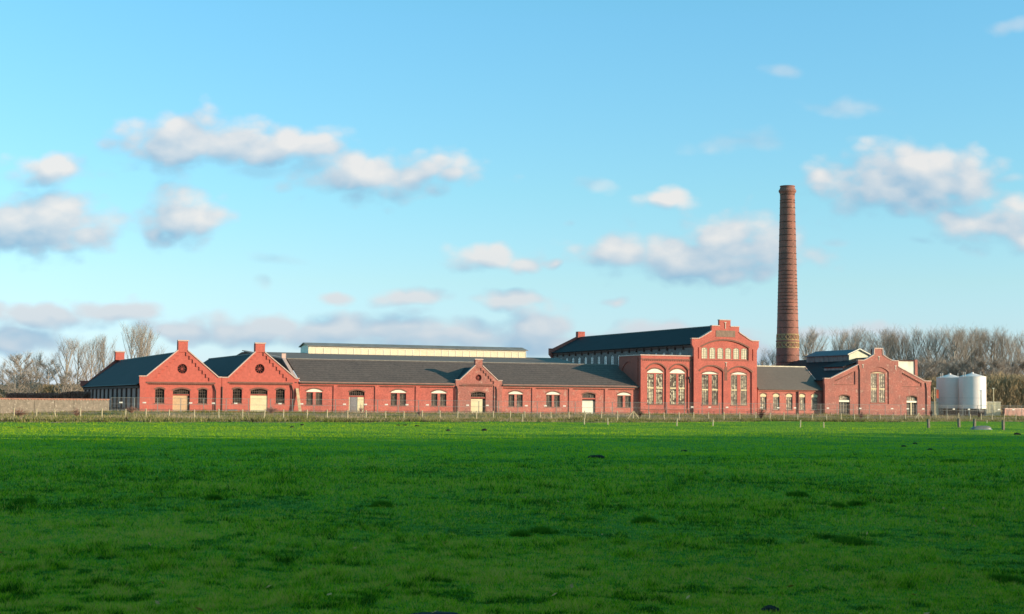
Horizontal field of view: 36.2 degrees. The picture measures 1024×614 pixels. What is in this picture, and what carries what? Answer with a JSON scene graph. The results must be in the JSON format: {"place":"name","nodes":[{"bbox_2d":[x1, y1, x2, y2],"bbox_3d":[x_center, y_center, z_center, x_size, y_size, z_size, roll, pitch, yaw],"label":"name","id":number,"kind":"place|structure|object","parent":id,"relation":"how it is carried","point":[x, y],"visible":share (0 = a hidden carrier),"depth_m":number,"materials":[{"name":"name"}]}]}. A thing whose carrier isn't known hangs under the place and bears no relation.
{"place":"outdoors","nodes":[
{"label":"outdoors","id":0,"kind":"place"},
{"bbox_2d":[0,421,1023,613],"bbox_3d":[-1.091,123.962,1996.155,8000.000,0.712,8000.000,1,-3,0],"label":"meadow","id":1,"kind":"structure","parent":0,"point":[1017,427],"depth_m":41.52,"materials":[{"name":"plant"}]},
{"bbox_2d":[1,350,44,392],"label":"bare tree","id":2,"kind":"object","parent":1,"relation":"on","point":[25,361],"visible":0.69,"depth_m":330.12,"materials":[{"name":"brown plant"}]},
{"bbox_2d":[9,497,39,503],"bbox_3d":[-10.487,4.154,33.771,0.662,0.158,0.882,1,-3,0],"label":"grass tussock","id":3,"kind":"object","parent":1,"relation":"on","point":[21,500],"depth_m":33.65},
{"bbox_2d":[29,350,46,391],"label":"bare tree","id":4,"kind":"object","parent":1,"relation":"on","point":[39,356],"visible":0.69,"depth_m":344.95,"materials":[{"name":"brown plant"}]},
{"bbox_2d":[4,391,93,398],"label":"dark hedge","id":5,"kind":"object","parent":1,"relation":"on","point":[76,395],"visible":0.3,"depth_m":258.85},
{"bbox_2d":[0,398,109,413],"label":"boundary wall","id":6,"kind":"structure","parent":1,"relation":"on","point":[7,405],"depth_m":223.25,"materials":[{"name":"brick"}]},
{"bbox_2d":[44,333,78,391],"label":"bare tree","id":7,"kind":"object","parent":1,"relation":"on","point":[68,358],"visible":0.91,"depth_m":334.53,"materials":[{"name":"brown plant"}]},
{"bbox_2d":[64,336,95,390],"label":"bare tree","id":8,"kind":"object","parent":1,"relation":"on","point":[81,357],"visible":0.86,"depth_m":337.70,"materials":[{"name":"brown plant"}]},
{"bbox_2d":[77,334,106,380],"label":"bare tree","id":9,"kind":"object","parent":1,"relation":"on","point":[91,370],"visible":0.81,"depth_m":339.61,"materials":[{"name":"brown plant"}]},
{"bbox_2d":[93,342,111,374],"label":"bare tree","id":10,"kind":"object","parent":1,"relation":"on","point":[100,360],"visible":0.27,"depth_m":349.51,"materials":[{"name":"brown plant"}]},
{"bbox_2d":[94,334,118,371],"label":"bare tree","id":11,"kind":"object","parent":1,"relation":"on","point":[103,345],"visible":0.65,"depth_m":341.05,"materials":[{"name":"brown plant"}]},
{"bbox_2d":[119,318,154,358],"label":"bare tree","id":12,"kind":"object","parent":1,"relation":"on","point":[131,344],"visible":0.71,"depth_m":345.38,"materials":[{"name":"brown plant"}]},
{"bbox_2d":[127,320,155,356],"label":"bare tree","id":13,"kind":"object","parent":1,"relation":"on","point":[146,346],"visible":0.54,"depth_m":350.57,"materials":[{"name":"brown plant"}]},
{"bbox_2d":[132,329,167,355],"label":"bare tree","id":14,"kind":"object","parent":1,"relation":"on","point":[149,335],"visible":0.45,"depth_m":352.43,"materials":[{"name":"brown plant"}]},
{"bbox_2d":[204,494,223,499],"bbox_3d":[-6.670,4.256,35.195,0.483,0.156,0.702,1,-3,0],"label":"grass tussock","id":15,"kind":"object","parent":1,"relation":"on","point":[214,496],"depth_m":35.01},
{"bbox_2d":[202,398,225,411],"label":"fence panel","id":16,"kind":"object","parent":1,"relation":"on","point":[214,403],"visible":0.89,"depth_m":238.94,"materials":[{"name":"metal"}]},
{"bbox_2d":[366,500,395,506],"bbox_3d":[-2.850,4.249,33.959,0.703,0.159,0.814,1,-3,0],"label":"grass tussock","id":17,"kind":"object","parent":1,"relation":"on","point":[381,503],"depth_m":33.75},
{"bbox_2d":[413,611,458,613],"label":"molehill","id":18,"kind":"object","parent":1,"relation":"on","point":[437,612],"visible":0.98,"depth_m":17.05,"materials":[{"name":"soil"}]},
{"bbox_2d":[0,468,974,613],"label":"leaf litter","id":19,"kind":"object","parent":1,"relation":"on","point":[200,609],"visible":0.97,"depth_m":19.58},
{"bbox_2d":[508,529,534,536],"bbox_3d":[0.157,3.932,27.324,0.514,0.151,0.786,1,-3,0],"label":"grass tussock","id":20,"kind":"object","parent":1,"relation":"on","point":[525,533],"depth_m":27.19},
{"bbox_2d":[528,526,560,533],"bbox_3d":[0.580,3.998,28.172,0.674,0.152,0.956,1,-3,0],"label":"grass tussock","id":21,"kind":"object","parent":1,"relation":"on","point":[543,530],"depth_m":28.12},
{"bbox_2d":[629,515,659,523],"bbox_3d":[2.599,4.155,30.702,0.728,0.160,0.865,-1,-4,30],"label":"grass tussock","id":22,"kind":"object","parent":1,"relation":"on","point":[639,519],"depth_m":30.59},
{"bbox_2d":[548,319,758,414],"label":"tall brick hall","id":23,"kind":"structure","parent":1,"relation":"on","point":[723,353],"depth_m":279.76,"materials":[{"name":"red brick"}]},
{"bbox_2d":[702,374,707,404],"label":"window","id":24,"kind":"structure","parent":23,"relation":"in","point":[704,377],"depth_m":276.65,"materials":[{"name":"beige glass"}]},
{"bbox_2d":[712,375,717,404],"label":"window","id":25,"kind":"structure","parent":23,"relation":"in","point":[714,377],"depth_m":277.46,"materials":[{"name":"beige glass"}]},
{"bbox_2d":[731,375,736,404],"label":"window","id":26,"kind":"structure","parent":23,"relation":"in","point":[733,377],"depth_m":278.89,"materials":[{"name":"beige glass"}]},
{"bbox_2d":[741,375,746,404],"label":"window","id":27,"kind":"structure","parent":23,"relation":"in","point":[743,377],"depth_m":279.71,"materials":[{"name":"beige glass"}]},
{"bbox_2d":[618,354,692,413],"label":"brick annex","id":28,"kind":"object","parent":1,"relation":"on","point":[662,378],"visible":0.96,"depth_m":274.26,"materials":[{"name":"red brick"}]},
{"bbox_2d":[647,373,653,403],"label":"window","id":29,"kind":"structure","parent":28,"relation":"in","point":[650,377],"depth_m":273.10,"materials":[{"name":"beige glass"}]},
{"bbox_2d":[656,374,662,403],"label":"window","id":30,"kind":"structure","parent":28,"relation":"in","point":[659,377],"depth_m":273.76,"materials":[{"name":"beige glass"}]},
{"bbox_2d":[670,374,675,403],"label":"window","id":31,"kind":"structure","parent":28,"relation":"in","point":[672,376],"depth_m":274.77,"materials":[{"name":"beige glass"}]},
{"bbox_2d":[678,374,684,403],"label":"window","id":32,"kind":"structure","parent":28,"relation":"in","point":[681,377],"depth_m":275.44,"materials":[{"name":"beige glass"}]},
{"bbox_2d":[760,347,775,365],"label":"bare tree","id":33,"kind":"object","parent":1,"relation":"on","point":[772,356],"visible":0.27,"depth_m":405.19,"materials":[{"name":"brown plant"}]},
{"bbox_2d":[760,605,779,612],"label":"molehill","id":34,"kind":"object","parent":1,"relation":"on","point":[770,607],"visible":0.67,"depth_m":17.81,"materials":[{"name":"soil"}]},
{"bbox_2d":[757,365,821,414],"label":"brick link building","id":35,"kind":"structure","parent":1,"relation":"on","point":[798,387],"depth_m":285.62,"materials":[{"name":"red brick"}]},
{"bbox_2d":[799,397,804,409],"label":"window","id":36,"kind":"structure","parent":35,"relation":"in","point":[801,399],"depth_m":285.61,"materials":[{"name":"beige glass"}]},
{"bbox_2d":[811,397,816,409],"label":"window","id":37,"kind":"structure","parent":35,"relation":"in","point":[813,399],"depth_m":286.62,"materials":[{"name":"grey glass"}]},
{"bbox_2d":[786,490,808,496],"bbox_3d":[7.227,4.724,39.776,0.663,0.163,0.832,1,-3,0],"label":"grass tussock","id":38,"kind":"object","parent":1,"relation":"on","point":[792,493],"depth_m":39.75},
{"bbox_2d":[774,328,830,359],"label":"bare tree","id":39,"kind":"object","parent":1,"relation":"on","point":[815,335],"visible":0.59,"depth_m":380.73,"materials":[{"name":"brown plant"}]},
{"bbox_2d":[799,328,838,358],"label":"bare tree","id":40,"kind":"object","parent":1,"relation":"on","point":[812,345],"visible":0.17,"depth_m":395.11,"materials":[{"name":"brown plant"}]},
{"bbox_2d":[829,328,851,350],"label":"bare tree","id":41,"kind":"object","parent":1,"relation":"on","point":[839,347],"visible":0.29,"depth_m":404.38,"materials":[{"name":"brown plant"}]},
{"bbox_2d":[831,327,874,350],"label":"bare tree","id":42,"kind":"object","parent":1,"relation":"on","point":[851,344],"visible":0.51,"depth_m":387.29,"materials":[{"name":"brown plant"}]},
{"bbox_2d":[830,535,878,545],"bbox_3d":[5.825,3.920,26.463,0.935,0.152,1.269,-1,-4,21],"label":"grass tussock","id":43,"kind":"object","parent":1,"relation":"on","point":[854,540],"depth_m":26.32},
{"bbox_2d":[846,500,865,505],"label":"grass tussock","id":44,"kind":"object","parent":1,"relation":"on","point":[855,503],"depth_m":35.40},
{"bbox_2d":[785,348,930,415],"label":"brick boiler house","id":45,"kind":"structure","parent":1,"relation":"on","point":[847,379],"depth_m":291.26,"materials":[{"name":"red brick"}]},
{"bbox_2d":[871,373,876,401],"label":"window","id":46,"kind":"structure","parent":45,"relation":"in","point":[873,376],"depth_m":290.35,"materials":[{"name":"beige glass"}]},
{"bbox_2d":[879,374,884,401],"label":"window","id":47,"kind":"structure","parent":45,"relation":"in","point":[881,376],"depth_m":291.06,"materials":[{"name":"beige glass"}]},
{"bbox_2d":[842,326,874,348],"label":"bare tree","id":48,"kind":"object","parent":1,"relation":"on","point":[856,333],"visible":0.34,"depth_m":396.61,"materials":[{"name":"brown plant"}]},
{"bbox_2d":[850,330,907,359],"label":"bare tree","id":49,"kind":"object","parent":1,"relation":"on","point":[886,340],"visible":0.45,"depth_m":383.68,"materials":[{"name":"brown plant"}]},
{"bbox_2d":[859,326,898,357],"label":"bare tree","id":50,"kind":"object","parent":1,"relation":"on","point":[884,339],"visible":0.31,"depth_m":394.35,"materials":[{"name":"brown plant"}]},
{"bbox_2d":[865,329,914,359],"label":"bare tree","id":51,"kind":"object","parent":1,"relation":"on","point":[893,340],"visible":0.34,"depth_m":392.83,"materials":[{"name":"brown plant"}]},
{"bbox_2d":[881,329,922,359],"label":"bare tree","id":52,"kind":"object","parent":1,"relation":"on","point":[912,358],"visible":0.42,"depth_m":395.58,"materials":[{"name":"brown plant"}]},
{"bbox_2d":[893,326,927,361],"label":"bare tree","id":53,"kind":"object","parent":1,"relation":"on","point":[909,351],"visible":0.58,"depth_m":392.46,"materials":[{"name":"brown plant"}]},
{"bbox_2d":[900,326,938,375],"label":"bare tree","id":54,"kind":"object","parent":1,"relation":"on","point":[916,338],"visible":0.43,"depth_m":400.88,"materials":[{"name":"brown plant"}]},
{"bbox_2d":[918,356,949,380],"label":"bushy tree","id":55,"kind":"object","parent":1,"relation":"on","point":[931,365],"visible":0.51,"depth_m":344.38,"materials":[{"name":"brown plant"}]},
{"bbox_2d":[908,324,959,376],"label":"bare tree","id":56,"kind":"object","parent":1,"relation":"on","point":[922,341],"visible":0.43,"depth_m":401.21,"materials":[{"name":"brown plant"}]},
{"bbox_2d":[919,324,979,378],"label":"bare tree","id":57,"kind":"object","parent":1,"relation":"on","point":[956,345],"visible":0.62,"depth_m":383.28,"materials":[{"name":"brown plant"}]},
{"bbox_2d":[933,327,972,366],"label":"bare tree","id":58,"kind":"object","parent":1,"relation":"on","point":[950,348],"visible":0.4,"depth_m":389.22,"materials":[{"name":"brown plant"}]},
{"bbox_2d":[936,358,973,376],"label":"bushy tree","id":59,"kind":"object","parent":1,"relation":"on","point":[951,368],"visible":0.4,"depth_m":346.39,"materials":[{"name":"brown plant"}]},
{"bbox_2d":[934,327,985,368],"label":"bare tree","id":60,"kind":"object","parent":1,"relation":"on","point":[961,343],"visible":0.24,"depth_m":394.76,"materials":[{"name":"brown plant"}]},
{"bbox_2d":[940,356,981,375],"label":"bushy tree","id":61,"kind":"object","parent":1,"relation":"on","point":[960,366],"visible":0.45,"depth_m":348.21,"materials":[{"name":"brown plant"}]},
{"bbox_2d":[967,327,1000,376],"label":"bare tree","id":62,"kind":"object","parent":1,"relation":"on","point":[980,342],"visible":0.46,"depth_m":393.81,"materials":[{"name":"brown plant"}]},
{"bbox_2d":[982,356,1013,374],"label":"bushy tree","id":63,"kind":"object","parent":1,"relation":"on","point":[992,366],"visible":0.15,"depth_m":350.95,"materials":[{"name":"brown plant"}]},
{"bbox_2d":[987,571,1023,584],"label":"grass tussock","id":64,"kind":"object","parent":1,"relation":"on","point":[1005,578],"depth_m":20.92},
{"bbox_2d":[989,330,1023,370],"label":"bare tree","id":65,"kind":"object","parent":1,"relation":"on","point":[1002,344],"visible":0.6,"depth_m":387.73,"materials":[{"name":"brown plant"}]},
{"bbox_2d":[999,333,1023,372],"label":"bare tree","id":66,"kind":"object","parent":1,"relation":"on","point":[1015,348],"visible":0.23,"depth_m":406.84,"materials":[{"name":"brown plant"}]},
{"bbox_2d":[1002,408,1023,415],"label":"boundary wall","id":67,"kind":"structure","parent":1,"relation":"on","point":[1008,411],"depth_m":297.37,"materials":[{"name":"pink brick"}]},
{"bbox_2d":[1007,356,1023,375],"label":"bushy tree","id":68,"kind":"object","parent":1,"relation":"on","point":[1021,365],"visible":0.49,"depth_m":351.99,"materials":[{"name":"brown plant"}]},
{"bbox_2d":[1010,330,1023,374],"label":"bare tree","id":69,"kind":"object","parent":1,"relation":"on","point":[1021,342],"visible":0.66,"depth_m":393.67,"materials":[{"name":"grey plant"}]},
{"bbox_2d":[0,410,1023,422],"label":"rough ground","id":70,"kind":"structure","parent":0,"point":[358,414],"depth_m":238.91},
{"bbox_2d":[0,367,34,397],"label":"bare tree","id":71,"kind":"object","parent":70,"relation":"on","point":[12,378],"visible":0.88,"depth_m":318.15,"materials":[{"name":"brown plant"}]},
{"bbox_2d":[16,372,46,392],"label":"bare tree","id":72,"kind":"object","parent":70,"relation":"on","point":[25,381],"visible":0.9,"depth_m":318.85,"materials":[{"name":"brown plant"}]},
{"bbox_2d":[0,382,83,397],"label":"thicket","id":73,"kind":"object","parent":70,"relation":"on","point":[48,388],"visible":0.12,"depth_m":337.86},
{"bbox_2d":[26,359,63,386],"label":"bare tree","id":74,"kind":"object","parent":70,"relation":"on","point":[48,380],"visible":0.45,"depth_m":350.66,"materials":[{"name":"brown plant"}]},
{"bbox_2d":[52,370,90,393],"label":"bare tree","id":75,"kind":"object","parent":70,"relation":"on","point":[72,385],"visible":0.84,"depth_m":316.65,"materials":[{"name":"beige plant"}]},
{"bbox_2d":[80,340,221,410],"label":"brick shed","id":76,"kind":"structure","parent":70,"relation":"on","point":[183,372],"depth_m":243.86,"materials":[{"name":"red brick"}]},
{"bbox_2d":[155,388,163,402],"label":"window","id":77,"kind":"structure","parent":76,"relation":"in","point":[159,393],"depth_m":241.60,"materials":[{"name":"black glass"}]},
{"bbox_2d":[173,396,186,410],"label":"door","id":78,"kind":"structure","parent":76,"relation":"in","point":[176,399],"depth_m":242.54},
{"bbox_2d":[173,389,189,393],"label":"transom window","id":79,"kind":"structure","parent":76,"relation":"in","point":[178,391],"depth_m":242.90,"materials":[{"name":"black glass"}]},
{"bbox_2d":[177,364,186,373],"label":"round window","id":80,"kind":"structure","parent":76,"relation":"in","point":[181,368],"depth_m":243.07,"materials":[{"name":"brown glass"}]},
{"bbox_2d":[198,389,206,403],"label":"window","id":81,"kind":"structure","parent":76,"relation":"in","point":[202,393],"depth_m":244.09,"materials":[{"name":"black glass"}]},
{"bbox_2d":[203,342,299,411],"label":"brick shed","id":82,"kind":"structure","parent":70,"relation":"on","point":[260,375],"depth_m":247.76,"materials":[{"name":"red brick"}]},
{"bbox_2d":[233,388,241,402],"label":"window","id":83,"kind":"structure","parent":82,"relation":"in","point":[237,393],"depth_m":246.24,"materials":[{"name":"black glass"}]},
{"bbox_2d":[250,389,266,393],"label":"transom window","id":84,"kind":"structure","parent":82,"relation":"in","point":[256,391],"depth_m":247.54,"materials":[{"name":"black glass"}]},
{"bbox_2d":[250,396,266,411],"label":"door","id":85,"kind":"structure","parent":82,"relation":"in","point":[261,403],"depth_m":247.26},
{"bbox_2d":[255,364,263,373],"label":"round window","id":86,"kind":"structure","parent":82,"relation":"in","point":[259,368],"depth_m":247.75,"materials":[{"name":"brown glass"}]},
{"bbox_2d":[276,389,284,402],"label":"window","id":87,"kind":"structure","parent":82,"relation":"in","point":[280,393],"depth_m":248.84,"materials":[{"name":"black glass"}]},
{"bbox_2d":[228,342,638,413],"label":"brick hall","id":88,"kind":"structure","parent":70,"relation":"on","point":[369,375],"depth_m":264.62,"materials":[{"name":"red brick"}]},
{"bbox_2d":[306,392,312,404],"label":"window","id":89,"kind":"structure","parent":88,"relation":"in","point":[309,395],"depth_m":250.55,"materials":[{"name":"grey glass"}]},
{"bbox_2d":[349,397,356,411],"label":"door","id":90,"kind":"structure","parent":88,"relation":"in","point":[352,399],"depth_m":253.19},
{"bbox_2d":[349,390,363,395],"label":"transom window","id":91,"kind":"structure","parent":88,"relation":"in","point":[356,392],"depth_m":253.56,"materials":[{"name":"black glass"}]},
{"bbox_2d":[357,397,363,411],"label":"door","id":92,"kind":"structure","parent":88,"relation":"in","point":[360,400],"depth_m":253.62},
{"bbox_2d":[391,393,396,404],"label":"window","id":93,"kind":"structure","parent":88,"relation":"in","point":[393,395],"depth_m":255.92,"materials":[{"name":"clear glass"}]},
{"bbox_2d":[400,393,405,405],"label":"window","id":94,"kind":"structure","parent":88,"relation":"in","point":[402,395],"depth_m":256.55,"materials":[{"name":"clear glass"}]},
{"bbox_2d":[471,399,481,411],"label":"door","id":95,"kind":"structure","parent":88,"relation":"in","point":[474,407],"depth_m":261.13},
{"bbox_2d":[582,401,592,413],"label":"door","id":96,"kind":"structure","parent":88,"relation":"in","point":[584,403],"depth_m":269.06,"materials":[{"name":"white paint"}]},
{"bbox_2d":[0,408,1023,422],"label":"rough vegetation","id":97,"kind":"object","parent":70,"relation":"on","point":[138,416],"visible":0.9,"depth_m":216.54,"materials":[{"name":"plant"}]},
{"bbox_2d":[776,185,799,365],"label":"factory chimney","id":98,"kind":"object","parent":70,"relation":"on","point":[787,343],"visible":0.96,"depth_m":317.44,"materials":[{"name":"brick"}]},
{"bbox_2d":[919,327,955,377],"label":"bare tree","id":99,"kind":"object","parent":70,"relation":"on","point":[935,342],"visible":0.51,"depth_m":395.25,"materials":[{"name":"grey plant"}]},
{"bbox_2d":[936,373,958,415],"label":"storage tank","id":100,"kind":"object","parent":70,"relation":"on","point":[947,386],"visible":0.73,"depth_m":301.85,"materials":[{"name":"metal"}]},
{"bbox_2d":[919,371,1023,414],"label":"thicket","id":101,"kind":"object","parent":70,"relation":"on","point":[1008,391],"visible":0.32,"depth_m":333.04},
{"bbox_2d":[959,372,985,415],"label":"storage tank","id":102,"kind":"object","parent":70,"relation":"on","point":[972,388],"visible":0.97,"depth_m":297.51,"materials":[{"name":"metal"}]},
{"bbox_2d":[953,324,1001,373],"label":"bare tree","id":103,"kind":"object","parent":70,"relation":"on","point":[972,361],"visible":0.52,"depth_m":390.79,"materials":[{"name":"grey plant"}]},
{"bbox_2d":[957,356,1013,375],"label":"bushy tree","id":104,"kind":"object","parent":70,"relation":"on","point":[981,363],"visible":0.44,"depth_m":345.03,"materials":[{"name":"brown plant"}]},
{"bbox_2d":[967,324,1012,375],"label":"bare tree","id":105,"kind":"object","parent":70,"relation":"on","point":[990,345],"visible":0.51,"depth_m":394.85,"materials":[{"name":"grey plant"}]},
{"bbox_2d":[986,402,1000,415],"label":"site cabin","id":106,"kind":"object","parent":70,"relation":"on","point":[989,409],"visible":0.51,"depth_m":301.39,"materials":[{"name":"white paint"}]},
{"bbox_2d":[967,325,1022,373],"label":"bare tree","id":107,"kind":"object","parent":70,"relation":"on","point":[998,343],"visible":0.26,"depth_m":396.99,"materials":[{"name":"grey plant"}]},
{"bbox_2d":[975,356,1021,377],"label":"bushy tree","id":108,"kind":"object","parent":70,"relation":"on","point":[1000,362],"visible":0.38,"depth_m":346.49,"materials":[{"name":"brown plant"}]},
{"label":"braced fence post","id":109,"kind":"object","parent":70,"relation":"on","visible":0},
{"bbox_2d":[14,410,870,417],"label":"fence wires","id":110,"kind":"object","parent":109,"relation":"attached to","point":[483,412],"visible":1,"depth_m":222.61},
{"bbox_2d":[0,0,1023,394],"label":"sky","id":111,"kind":"structure","parent":0,"point":[224,177],"materials":[{"name":"blue"}]},
{"bbox_2d":[970,426,991,429],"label":"livestock tub","id":112,"kind":"object","parent":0,"point":[981,428],"visible":0.98,"depth_m":148.12,"materials":[{"name":"metal"}]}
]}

